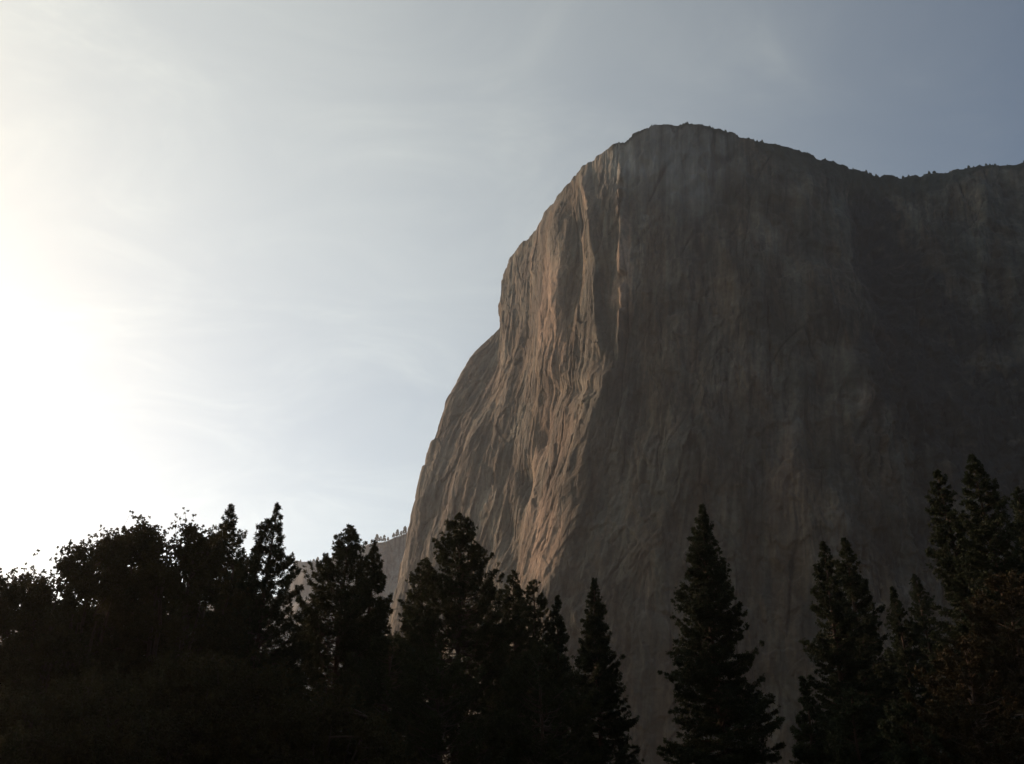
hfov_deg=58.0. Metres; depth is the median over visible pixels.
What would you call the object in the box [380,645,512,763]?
pine tree
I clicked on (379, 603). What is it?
pine tree
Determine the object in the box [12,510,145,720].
oak tree
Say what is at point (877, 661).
fir tree
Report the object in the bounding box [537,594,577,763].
fir tree
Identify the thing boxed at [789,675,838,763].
fir tree
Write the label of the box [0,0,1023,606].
sky
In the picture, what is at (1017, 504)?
fir tree
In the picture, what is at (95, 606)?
oak tree
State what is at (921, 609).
fir tree
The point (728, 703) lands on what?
fir tree
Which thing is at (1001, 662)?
pine tree
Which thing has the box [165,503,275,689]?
pine tree
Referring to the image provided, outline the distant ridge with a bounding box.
[0,534,406,690]
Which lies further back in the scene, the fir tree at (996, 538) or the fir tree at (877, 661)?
the fir tree at (877, 661)
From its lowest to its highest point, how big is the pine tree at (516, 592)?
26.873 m
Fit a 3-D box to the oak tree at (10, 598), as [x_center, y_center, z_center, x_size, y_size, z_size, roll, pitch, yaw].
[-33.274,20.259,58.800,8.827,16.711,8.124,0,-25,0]
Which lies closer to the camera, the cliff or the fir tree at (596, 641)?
the fir tree at (596, 641)
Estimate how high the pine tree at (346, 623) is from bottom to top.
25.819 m
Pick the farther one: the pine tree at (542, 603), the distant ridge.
the distant ridge
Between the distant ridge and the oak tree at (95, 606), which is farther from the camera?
the distant ridge
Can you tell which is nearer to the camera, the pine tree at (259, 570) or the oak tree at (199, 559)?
the oak tree at (199, 559)
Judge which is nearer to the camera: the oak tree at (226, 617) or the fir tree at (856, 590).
the oak tree at (226, 617)
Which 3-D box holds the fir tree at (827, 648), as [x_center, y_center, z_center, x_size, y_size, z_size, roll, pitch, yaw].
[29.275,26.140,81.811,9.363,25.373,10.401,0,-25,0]
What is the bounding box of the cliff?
[384,122,1023,763]
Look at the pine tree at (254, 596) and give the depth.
73.93 m
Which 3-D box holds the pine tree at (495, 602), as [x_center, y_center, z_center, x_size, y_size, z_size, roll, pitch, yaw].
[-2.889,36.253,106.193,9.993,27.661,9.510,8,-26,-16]
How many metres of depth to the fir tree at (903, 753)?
53.88 m
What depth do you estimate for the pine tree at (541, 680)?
67.27 m
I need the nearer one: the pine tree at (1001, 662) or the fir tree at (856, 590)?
the pine tree at (1001, 662)
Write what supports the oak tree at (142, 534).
on the ground
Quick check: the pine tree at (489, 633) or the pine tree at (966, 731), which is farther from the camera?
the pine tree at (489, 633)
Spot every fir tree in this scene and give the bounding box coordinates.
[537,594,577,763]
[554,577,643,763]
[656,503,786,763]
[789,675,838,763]
[796,541,896,763]
[820,687,893,763]
[827,537,944,759]
[860,612,895,711]
[877,696,973,763]
[881,586,953,763]
[906,573,976,760]
[919,469,1021,763]
[949,453,1023,763]
[1003,486,1023,711]
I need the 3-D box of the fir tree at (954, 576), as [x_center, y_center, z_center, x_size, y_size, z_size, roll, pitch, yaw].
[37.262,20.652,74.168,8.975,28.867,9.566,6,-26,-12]
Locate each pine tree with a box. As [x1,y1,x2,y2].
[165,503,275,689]
[190,502,323,744]
[210,557,292,667]
[257,632,332,695]
[273,523,402,760]
[323,539,400,748]
[364,512,539,763]
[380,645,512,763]
[389,559,443,747]
[445,581,523,763]
[481,570,555,763]
[483,638,603,763]
[509,579,563,763]
[900,630,1023,763]
[946,568,1023,763]
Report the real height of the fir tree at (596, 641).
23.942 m
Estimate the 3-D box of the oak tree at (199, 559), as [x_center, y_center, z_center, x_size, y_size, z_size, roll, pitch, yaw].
[-23.601,19.339,63.460,9.333,22.367,9.919,0,-25,0]
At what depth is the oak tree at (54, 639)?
58.81 m
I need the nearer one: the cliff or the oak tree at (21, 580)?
the oak tree at (21, 580)
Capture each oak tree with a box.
[0,539,118,705]
[0,549,76,693]
[0,568,65,708]
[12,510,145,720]
[68,514,187,702]
[82,566,157,657]
[99,507,238,709]
[152,524,251,677]
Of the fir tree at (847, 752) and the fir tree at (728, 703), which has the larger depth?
the fir tree at (728, 703)
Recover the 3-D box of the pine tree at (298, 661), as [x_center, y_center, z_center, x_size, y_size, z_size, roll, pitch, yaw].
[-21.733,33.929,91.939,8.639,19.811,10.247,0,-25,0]
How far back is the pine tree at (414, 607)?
103.10 m
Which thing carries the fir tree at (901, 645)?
on the ground
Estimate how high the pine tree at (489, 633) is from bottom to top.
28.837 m

